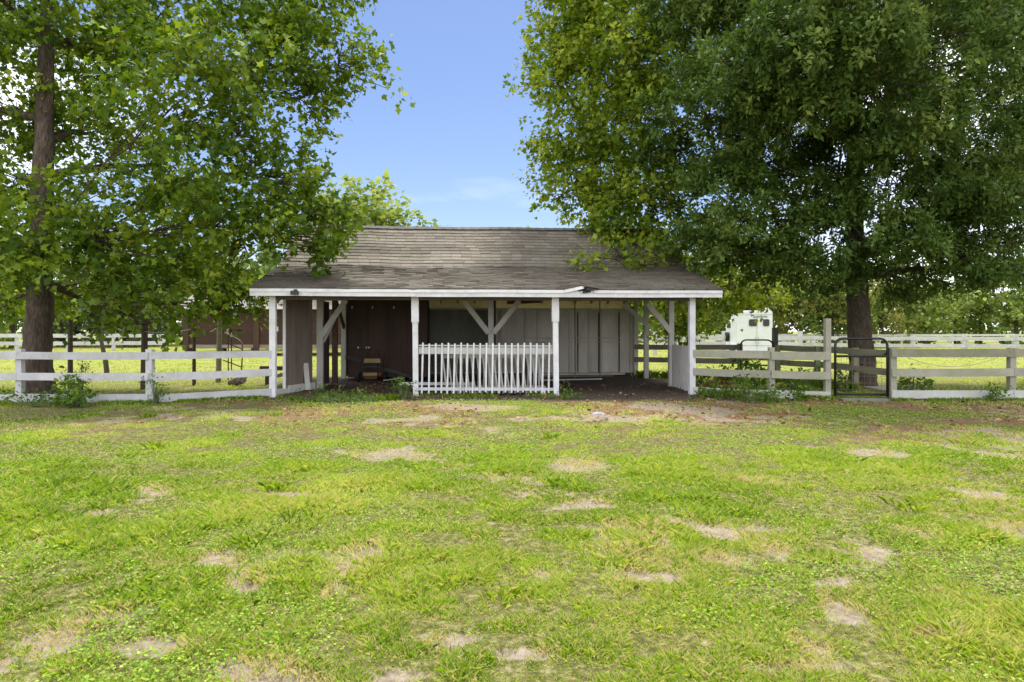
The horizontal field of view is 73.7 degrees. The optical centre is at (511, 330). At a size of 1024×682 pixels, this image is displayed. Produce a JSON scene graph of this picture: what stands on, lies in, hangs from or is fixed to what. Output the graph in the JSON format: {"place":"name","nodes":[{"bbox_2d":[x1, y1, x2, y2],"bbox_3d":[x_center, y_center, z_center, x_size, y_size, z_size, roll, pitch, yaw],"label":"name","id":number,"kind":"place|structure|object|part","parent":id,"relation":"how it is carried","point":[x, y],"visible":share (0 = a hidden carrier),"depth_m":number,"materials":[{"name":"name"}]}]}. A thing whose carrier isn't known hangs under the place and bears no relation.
{"place":"outdoors","nodes":[
{"label":"outdoors","id":0,"kind":"place"},
{"bbox_2d":[228,377,246,384],"bbox_3d":[-8.225,1.474,20.413,0.583,0.341,0.280,0,0,27],"label":"log","id":1,"kind":"object","parent":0,"point":[238,381],"visible":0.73,"depth_m":20.30,"materials":[{"name":"plant"}]},
{"bbox_2d":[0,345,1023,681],"bbox_3d":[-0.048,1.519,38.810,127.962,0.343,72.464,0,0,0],"label":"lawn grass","id":2,"kind":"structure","parent":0,"point":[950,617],"depth_m":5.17,"materials":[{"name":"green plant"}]},
{"bbox_2d":[0,331,1023,681],"bbox_3d":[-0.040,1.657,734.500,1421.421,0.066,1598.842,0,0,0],"label":"ground","id":3,"kind":"structure","parent":0,"point":[652,387],"depth_m":7.07,"materials":[{"name":"green plant"}]},
{"bbox_2d":[0,384,62,406],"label":"weed bush","id":4,"kind":"object","parent":3,"relation":"on","point":[33,404],"visible":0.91,"depth_m":14.91,"materials":[{"name":"green plant"}]},
{"bbox_2d":[0,224,66,348],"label":"tree","id":5,"kind":"object","parent":3,"relation":"on","point":[13,327],"visible":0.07,"depth_m":61.38,"materials":[{"name":"green plant"}]},
{"bbox_2d":[67,320,72,388],"bbox_3d":[-12.420,0.725,19.202,0.141,2.050,0.139,0,0,0],"label":"wooden post","id":6,"kind":"object","parent":3,"relation":"on","point":[70,349],"visible":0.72,"depth_m":19.15,"materials":[{"name":"brown wood"}]},
{"bbox_2d":[49,366,95,406],"bbox_3d":[-9.594,1.230,14.970,0.948,0.917,0.860,0,0,44],"label":"weed bush","id":7,"kind":"object","parent":3,"relation":"on","point":[68,382],"visible":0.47,"depth_m":14.97,"materials":[{"name":"green plant"}]},
{"bbox_2d":[50,384,99,408],"bbox_3d":[-9.395,1.411,14.650,0.869,0.559,0.786,0,0,0],"label":"weed bush","id":8,"kind":"object","parent":3,"relation":"on","point":[77,401],"visible":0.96,"depth_m":14.52,"materials":[{"name":"green plant"}]},
{"bbox_2d":[67,360,92,389],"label":"weed bush","id":9,"kind":"object","parent":3,"relation":"on","point":[84,372],"visible":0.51,"depth_m":18.81,"materials":[{"name":"green plant"}]},
{"bbox_2d":[0,334,165,350],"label":"paddock fence","id":10,"kind":"object","parent":3,"relation":"on","point":[17,343],"visible":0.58,"depth_m":55.27,"materials":[{"name":"white paint"}]},
{"bbox_2d":[53,255,120,346],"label":"tree","id":11,"kind":"object","parent":3,"relation":"on","point":[62,328],"visible":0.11,"depth_m":69.04,"materials":[{"name":"green plant"}]},
{"bbox_2d":[53,248,140,341],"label":"tree","id":12,"kind":"object","parent":3,"relation":"on","point":[94,282],"visible":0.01,"depth_m":74.31,"materials":[{"name":"green plant"}]},
{"bbox_2d":[99,339,109,372],"bbox_3d":[-14.329,0.973,24.005,0.385,1.471,0.171,0,0,0],"label":"wooden post","id":13,"kind":"object","parent":3,"relation":"on","point":[105,362],"visible":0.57,"depth_m":23.94,"materials":[{"name":"brown wood"}]},
{"bbox_2d":[77,261,178,347],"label":"tree","id":14,"kind":"object","parent":3,"relation":"on","point":[121,331],"visible":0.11,"depth_m":66.44,"materials":[{"name":"green plant"}]},
{"bbox_2d":[0,349,271,402],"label":"board fence","id":15,"kind":"object","parent":3,"relation":"on","point":[19,376],"visible":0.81,"depth_m":15.49,"materials":[{"name":"white paint"}]},
{"bbox_2d":[140,316,147,389],"bbox_3d":[-10.239,0.667,19.003,0.201,2.168,0.181,0,0,0],"label":"wooden post","id":16,"kind":"object","parent":3,"relation":"on","point":[144,341],"visible":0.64,"depth_m":18.93,"materials":[{"name":"brown wood"}]},
{"bbox_2d":[106,245,198,345],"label":"tree","id":17,"kind":"object","parent":3,"relation":"on","point":[162,310],"visible":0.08,"depth_m":72.28,"materials":[{"name":"green plant"}]},
{"bbox_2d":[138,368,170,404],"bbox_3d":[-7.940,1.250,15.174,0.652,0.877,0.500,0,0,-32],"label":"weed bush","id":18,"kind":"object","parent":3,"relation":"on","point":[156,398],"visible":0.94,"depth_m":15.18,"materials":[{"name":"green plant"}]},
{"bbox_2d":[192,325,195,385],"bbox_3d":[-9.545,0.779,20.502,0.108,1.942,0.107,0,0,0],"label":"wooden post","id":19,"kind":"object","parent":3,"relation":"on","point":[193,360],"visible":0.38,"depth_m":20.46,"materials":[{"name":"brown wood"}]},
{"bbox_2d":[148,230,246,326],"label":"tree","id":20,"kind":"object","parent":3,"relation":"on","point":[191,281],"visible":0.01,"depth_m":78.02,"materials":[{"name":"green plant"}]},
{"bbox_2d":[0,0,415,393],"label":"sycamore tree","id":21,"kind":"object","parent":3,"relation":"on","point":[39,259],"visible":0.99,"depth_m":16.83,"materials":[{"name":"green plant"}]},
{"bbox_2d":[215,320,221,382],"bbox_3d":[-9.235,0.707,21.503,0.206,2.089,0.171,0,0,0],"label":"wooden post","id":22,"kind":"object","parent":3,"relation":"on","point":[219,348],"visible":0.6,"depth_m":21.43,"materials":[{"name":"brown wood"}]},
{"bbox_2d":[192,243,267,292],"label":"tree","id":23,"kind":"object","parent":3,"relation":"on","point":[233,266],"visible":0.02,"depth_m":79.90,"materials":[{"name":"green plant"}]},
{"bbox_2d":[223,328,242,379],"bbox_3d":[-9.138,0.781,22.351,0.638,1.699,0.814,0,0,-22],"label":"pipe rack","id":24,"kind":"object","parent":3,"relation":"on","point":[228,343],"visible":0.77,"depth_m":22.09,"materials":[{"name":"metal"}]},
{"bbox_2d":[181,295,340,350],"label":"barn","id":25,"kind":"structure","parent":3,"relation":"on","point":[253,336],"depth_m":45.00,"materials":[{"name":"brown wood"}]},
{"bbox_2d":[265,376,268,384],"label":"trestle block","id":26,"kind":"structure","parent":3,"relation":"on","point":[266,380],"depth_m":20.60,"materials":[{"name":"brown wood"}]},
{"bbox_2d":[259,366,282,369],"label":"timber beam","id":27,"kind":"structure","parent":26,"relation":"on","point":[267,367],"depth_m":20.47,"materials":[{"name":"brown wood"}]},
{"bbox_2d":[206,192,336,349],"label":"tree","id":28,"kind":"object","parent":3,"relation":"on","point":[269,261],"visible":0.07,"depth_m":57.12,"materials":[{"name":"green plant"}]},
{"bbox_2d":[303,363,310,389],"bbox_3d":[-5.670,1.265,18.849,0.140,0.737,0.209,0,0,-38],"label":"leaning plank","id":29,"kind":"object","parent":3,"relation":"on","point":[306,376],"visible":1,"depth_m":18.83,"materials":[{"name":"paint"}]},
{"bbox_2d":[295,380,390,404],"bbox_3d":[-3.973,1.425,15.802,1.622,0.534,2.541,0,0,-43],"label":"weed bush","id":30,"kind":"object","parent":3,"relation":"on","point":[323,394],"visible":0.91,"depth_m":15.87,"materials":[{"name":"green plant"}]},
{"bbox_2d":[356,382,383,391],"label":"dead bush","id":31,"kind":"object","parent":3,"relation":"on","point":[370,387],"visible":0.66,"depth_m":18.43,"materials":[{"name":"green plant"}]},
{"bbox_2d":[356,347,386,382],"bbox_3d":[-4.457,1.079,21.702,0.980,1.137,0.370,0,0,-4],"label":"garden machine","id":32,"kind":"object","parent":3,"relation":"on","point":[367,375],"visible":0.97,"depth_m":21.61,"materials":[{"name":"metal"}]},
{"bbox_2d":[303,168,450,226],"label":"tree","id":33,"kind":"object","parent":3,"relation":"on","point":[392,214],"visible":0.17,"depth_m":49.81,"materials":[{"name":"green plant"}]},
{"bbox_2d":[345,355,412,378],"bbox_3d":[-4.225,1.190,22.034,2.280,0.815,0.060,0,0,-4],"label":"long pole","id":34,"kind":"object","parent":3,"relation":"on","point":[385,368],"visible":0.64,"depth_m":22.01,"materials":[{"name":"brown wood"}]},
{"bbox_2d":[380,375,417,398],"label":"weed bush","id":35,"kind":"object","parent":3,"relation":"on","point":[401,393],"visible":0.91,"depth_m":16.48,"materials":[{"name":"green plant"}]},
{"bbox_2d":[400,382,471,384],"bbox_3d":[-2.048,1.440,18.529,2.003,0.100,0.030,0,0,-7],"label":"white board","id":36,"kind":"object","parent":3,"relation":"on","point":[438,383],"depth_m":18.51,"materials":[{"name":"paint"}]},
{"bbox_2d":[442,354,526,382],"bbox_3d":[-0.725,1.092,21.925,3.381,1.155,1.010,0,0,-4],"label":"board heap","id":37,"kind":"object","parent":3,"relation":"on","point":[525,372],"visible":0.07,"depth_m":21.57,"materials":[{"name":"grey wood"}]},
{"bbox_2d":[249,225,722,396],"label":"open shed","id":38,"kind":"structure","parent":3,"relation":"on","point":[417,302],"depth_m":20.08,"materials":[{"name":"grey wood"}]},
{"bbox_2d":[443,354,545,393],"bbox_3d":[-0.473,1.075,17.662,2.700,1.100,0.209,0,0,-4],"label":"railing panel","id":39,"kind":"object","parent":3,"relation":"on","point":[470,356],"visible":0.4,"depth_m":17.65,"materials":[{"name":"paint"}]},
{"bbox_2d":[455,354,544,392],"bbox_3d":[-0.335,1.075,17.979,2.400,1.099,0.261,0,0,-4],"label":"railing panel","id":40,"kind":"object","parent":3,"relation":"on","point":[500,376],"visible":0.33,"depth_m":17.95,"materials":[{"name":"paint"}]},
{"bbox_2d":[0,291,1023,344],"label":"distant wood","id":41,"kind":"object","parent":3,"relation":"on","point":[1000,330],"visible":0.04,"depth_m":80.94,"materials":[{"name":"green plant"}]},
{"bbox_2d":[552,381,586,399],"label":"weed bush","id":42,"kind":"object","parent":3,"relation":"on","point":[565,397],"visible":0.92,"depth_m":16.35,"materials":[{"name":"green plant"}]},
{"bbox_2d":[540,378,601,380],"bbox_3d":[1.938,1.605,22.419,2.122,0.050,0.120,0,0,-12],"label":"floor plank","id":43,"kind":"object","parent":3,"relation":"on","point":[576,379],"visible":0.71,"depth_m":22.44,"materials":[{"name":"paint"}]},
{"bbox_2d":[537,375,613,377],"bbox_3d":[2.188,1.595,23.840,2.816,0.050,0.140,0,0,-10],"label":"floor plank","id":44,"kind":"object","parent":3,"relation":"on","point":[583,376],"visible":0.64,"depth_m":23.89,"materials":[{"name":"grey wood"}]},
{"bbox_2d":[138,383,1023,428],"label":"fallen leaves","id":45,"kind":"object","parent":3,"relation":"on","point":[750,416],"visible":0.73,"depth_m":14.35,"materials":[{"name":"brown plant"}]},
{"bbox_2d":[541,373,624,374],"bbox_3d":[2.501,1.555,24.379,3.100,0.070,0.060,0,0,-5],"label":"floor plank","id":46,"kind":"object","parent":3,"relation":"on","point":[589,374],"visible":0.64,"depth_m":24.37,"materials":[{"name":"grey wood"}]},
{"bbox_2d":[591,412,604,415],"bbox_3d":[1.692,1.640,13.409,0.289,0.085,0.223,0,0,30],"label":"flat stone","id":47,"kind":"object","parent":3,"relation":"on","point":[598,413],"visible":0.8,"depth_m":13.34,"materials":[{"name":"white stone"}]},
{"bbox_2d":[502,0,809,372],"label":"sycamore tree","id":48,"kind":"object","parent":3,"relation":"on","point":[589,22],"visible":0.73,"depth_m":21.75,"materials":[{"name":"green plant"}]},
{"bbox_2d":[631,264,722,330],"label":"tree","id":49,"kind":"object","parent":3,"relation":"on","point":[639,312],"visible":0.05,"depth_m":63.07,"materials":[{"name":"green plant"}]},
{"bbox_2d":[634,343,742,366],"bbox_3d":[6.090,1.090,23.695,3.673,1.322,0.240,0,0,23],"label":"board fence","id":50,"kind":"object","parent":3,"relation":"on","point":[698,360],"visible":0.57,"depth_m":23.53,"materials":[{"name":"grey wood"}]},
{"bbox_2d":[654,256,748,341],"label":"tree","id":51,"kind":"object","parent":3,"relation":"on","point":[720,326],"visible":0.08,"depth_m":73.21,"materials":[{"name":"green plant"}]},
{"bbox_2d":[692,376,736,398],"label":"weed bush","id":52,"kind":"object","parent":3,"relation":"on","point":[713,395],"visible":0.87,"depth_m":16.52,"materials":[{"name":"green plant"}]},
{"bbox_2d":[696,376,733,387],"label":"dead bush","id":53,"kind":"object","parent":3,"relation":"on","point":[714,380],"visible":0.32,"depth_m":18.23,"materials":[{"name":"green plant"}]},
{"bbox_2d":[698,362,742,387],"bbox_3d":[5.940,1.285,19.157,1.240,0.813,1.282,0,0,0],"label":"weed bush","id":54,"kind":"object","parent":3,"relation":"on","point":[723,378],"visible":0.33,"depth_m":19.29,"materials":[{"name":"green plant"}]},
{"bbox_2d":[653,331,802,354],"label":"paddock fence","id":55,"kind":"object","parent":3,"relation":"on","point":[799,338],"visible":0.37,"depth_m":45.82,"materials":[{"name":"white paint"}]},
{"bbox_2d":[723,364,762,400],"bbox_3d":[5.516,1.246,16.323,0.929,0.886,0.954,0,0,37],"label":"weed bush","id":56,"kind":"object","parent":3,"relation":"on","point":[750,391],"visible":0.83,"depth_m":16.16,"materials":[{"name":"green plant"}]},
{"bbox_2d":[725,310,772,350],"bbox_3d":[13.889,0.261,40.633,2.270,2.771,5.501,0,0,9],"label":"horse trailer","id":57,"kind":"object","parent":3,"relation":"on","point":[745,322],"visible":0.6,"depth_m":38.03,"materials":[{"name":"white metal"}]},
{"bbox_3d":[13.415,-0.440,37.986,0.420,0.370,0.024,0,0,9],"label":"window","id":58,"kind":"part","parent":57,"relation":"part of","materials":[{"name":"black glass"}]},
{"bbox_3d":[14.105,-0.440,37.877,0.320,0.370,0.024,0,0,9],"label":"window","id":59,"kind":"part","parent":57,"relation":"part of","materials":[{"name":"black glass"}]},
{"bbox_2d":[732,358,767,388],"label":"weed bush","id":60,"kind":"object","parent":3,"relation":"on","point":[754,365],"visible":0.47,"depth_m":18.51,"materials":[{"name":"green plant"}]},
{"bbox_2d":[706,234,803,333],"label":"tree","id":61,"kind":"object","parent":3,"relation":"on","point":[747,309],"visible":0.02,"depth_m":77.62,"materials":[{"name":"green plant"}]},
{"bbox_2d":[693,318,830,398],"bbox_3d":[6.113,0.730,16.932,3.279,2.041,0.349,0,0,23],"label":"board fence","id":62,"kind":"object","parent":3,"relation":"on","point":[771,355],"visible":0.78,"depth_m":16.62,"materials":[{"name":"paint"}]},
{"bbox_2d":[731,381,796,403],"bbox_3d":[5.862,1.420,15.747,1.421,0.543,1.115,0,0,-29],"label":"weed bush","id":63,"kind":"object","parent":3,"relation":"on","point":[769,400],"visible":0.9,"depth_m":15.69,"materials":[{"name":"green plant"}]},
{"bbox_2d":[772,328,777,346],"bbox_3d":[8.666,0.830,22.500,0.150,1.840,0.150,0,0,0],"label":"gate post","id":64,"kind":"object","parent":3,"relation":"on","point":[775,336],"visible":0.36,"depth_m":22.43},
{"bbox_2d":[740,339,772,369],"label":"pipe gate","id":65,"kind":"structure","parent":64,"relation":"attached to","point":[742,341],"depth_m":22.73,"materials":[{"name":"black metal"}]},
{"bbox_2d":[769,282,795,327],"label":"tree","id":66,"kind":"object","parent":3,"relation":"on","point":[778,312],"depth_m":82.58,"materials":[{"name":"green plant"}]},
{"bbox_2d":[785,380,814,400],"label":"weed bush","id":67,"kind":"object","parent":3,"relation":"on","point":[799,393],"visible":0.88,"depth_m":15.94,"materials":[{"name":"green plant"}]},
{"bbox_2d":[732,254,879,342],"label":"tree","id":68,"kind":"object","parent":3,"relation":"on","point":[778,308],"visible":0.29,"depth_m":66.87,"materials":[{"name":"green plant"}]},
{"bbox_2d":[775,364,837,390],"bbox_3d":[7.949,1.290,18.662,1.630,0.803,1.441,0,0,34],"label":"weed bush","id":69,"kind":"object","parent":3,"relation":"on","point":[800,369],"visible":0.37,"depth_m":18.62,"materials":[{"name":"green plant"}]},
{"bbox_2d":[602,0,1023,385],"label":"oak tree","id":70,"kind":"object","parent":3,"relation":"on","point":[843,58],"visible":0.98,"depth_m":17.63,"materials":[{"name":"green plant"}]},
{"bbox_2d":[802,267,846,332],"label":"tree","id":71,"kind":"object","parent":3,"relation":"on","point":[816,320],"visible":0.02,"depth_m":78.50,"materials":[{"name":"green plant"}]},
{"bbox_2d":[775,345,885,385],"bbox_3d":[9.205,1.110,19.640,0.586,1.282,5.572,0,0,-7],"label":"board fence","id":72,"kind":"object","parent":3,"relation":"on","point":[815,363],"visible":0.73,"depth_m":19.63,"materials":[{"name":"grey wood"}]},
{"bbox_2d":[638,334,1023,347],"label":"paddock fence","id":73,"kind":"object","parent":3,"relation":"on","point":[950,335],"visible":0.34,"depth_m":65.78,"materials":[{"name":"paint"}]},
{"bbox_2d":[780,274,889,342],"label":"tree","id":74,"kind":"object","parent":3,"relation":"on","point":[812,326],"visible":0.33,"depth_m":65.19,"materials":[{"name":"green plant"}]},
{"bbox_2d":[831,367,855,391],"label":"weed bush","id":75,"kind":"object","parent":3,"relation":"on","point":[844,384],"visible":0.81,"depth_m":18.32,"materials":[{"name":"green plant"}]},
{"bbox_2d":[840,398,888,401],"bbox_3d":[8.236,1.620,15.975,1.024,0.060,0.200,0,0,3],"label":"threshold board","id":76,"kind":"object","parent":3,"relation":"on","point":[869,399],"visible":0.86,"depth_m":15.88,"materials":[{"name":"grey wood"}]},
{"bbox_2d":[836,268,927,347],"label":"tree","id":77,"kind":"object","parent":3,"relation":"on","point":[895,317],"visible":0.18,"depth_m":66.53,"materials":[{"name":"green plant"}]},
{"bbox_2d":[873,262,935,336],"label":"tree","id":78,"kind":"object","parent":3,"relation":"on","point":[901,302],"visible":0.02,"depth_m":81.84,"materials":[{"name":"green plant"}]},
{"bbox_2d":[790,336,1023,357],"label":"paddock fence","id":79,"kind":"object","parent":3,"relation":"on","point":[963,345],"visible":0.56,"depth_m":43.41,"materials":[{"name":"white paint"}]},
{"bbox_2d":[897,362,934,389],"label":"weed bush","id":80,"kind":"object","parent":3,"relation":"on","point":[908,381],"visible":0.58,"depth_m":17.36,"materials":[{"name":"green plant"}]},
{"bbox_2d":[884,282,986,343],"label":"tree","id":81,"kind":"object","parent":3,"relation":"on","point":[930,324],"visible":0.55,"depth_m":69.76,"materials":[{"name":"green plant"}]},
{"bbox_2d":[895,275,1000,343],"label":"tree","id":82,"kind":"object","parent":3,"relation":"on","point":[937,331],"visible":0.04,"depth_m":79.72,"materials":[{"name":"green plant"}]},
{"bbox_2d":[888,348,1023,398],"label":"board fence","id":83,"kind":"object","parent":3,"relation":"on","point":[1010,371],"visible":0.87,"depth_m":16.12,"materials":[{"name":"paint"}]},
{"bbox_2d":[834,337,888,396],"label":"pipe gate","id":84,"kind":"structure","parent":83,"relation":"attached to","point":[886,355],"depth_m":16.28,"materials":[{"name":"black metal"}]},
{"bbox_2d":[902,353,1006,366],"bbox_3d":[10.408,0.683,16.049,2.512,0.336,0.011,0,0,0],"label":"slack wire","id":85,"kind":"object","parent":83,"relation":"attached to","point":[953,366],"visible":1,"depth_m":16.05,"materials":[{"name":"grey metal"}]},
{"bbox_2d":[922,3,1023,308],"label":"oak tree","id":86,"kind":"object","parent":3,"relation":"on","point":[993,42],"visible":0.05,"depth_m":22.39,"materials":[{"name":"green plant"}]},
{"bbox_2d":[934,256,1023,343],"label":"tree","id":87,"kind":"object","parent":3,"relation":"on","point":[979,323],"visible":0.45,"depth_m":72.11,"materials":[{"name":"green plant"}]},
{"bbox_2d":[944,276,1023,336],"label":"tree","id":88,"kind":"object","parent":3,"relation":"on","point":[1003,317],"visible":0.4,"depth_m":71.72,"materials":[{"name":"green plant"}]},
{"bbox_2d":[974,382,1017,402],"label":"weed bush","id":89,"kind":"object","parent":3,"relation":"on","point":[990,396],"visible":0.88,"depth_m":15.80,"materials":[{"name":"green plant"}]},
{"bbox_2d":[0,0,1023,331],"label":"sky","id":90,"kind":"structure","parent":0,"point":[452,153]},
{"bbox_2d":[863,386,918,390],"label":"concrete slab","id":91,"kind":"structure","parent":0,"point":[878,388],"depth_m":19.23,"materials":[{"name":"grey concrete"}]}
]}

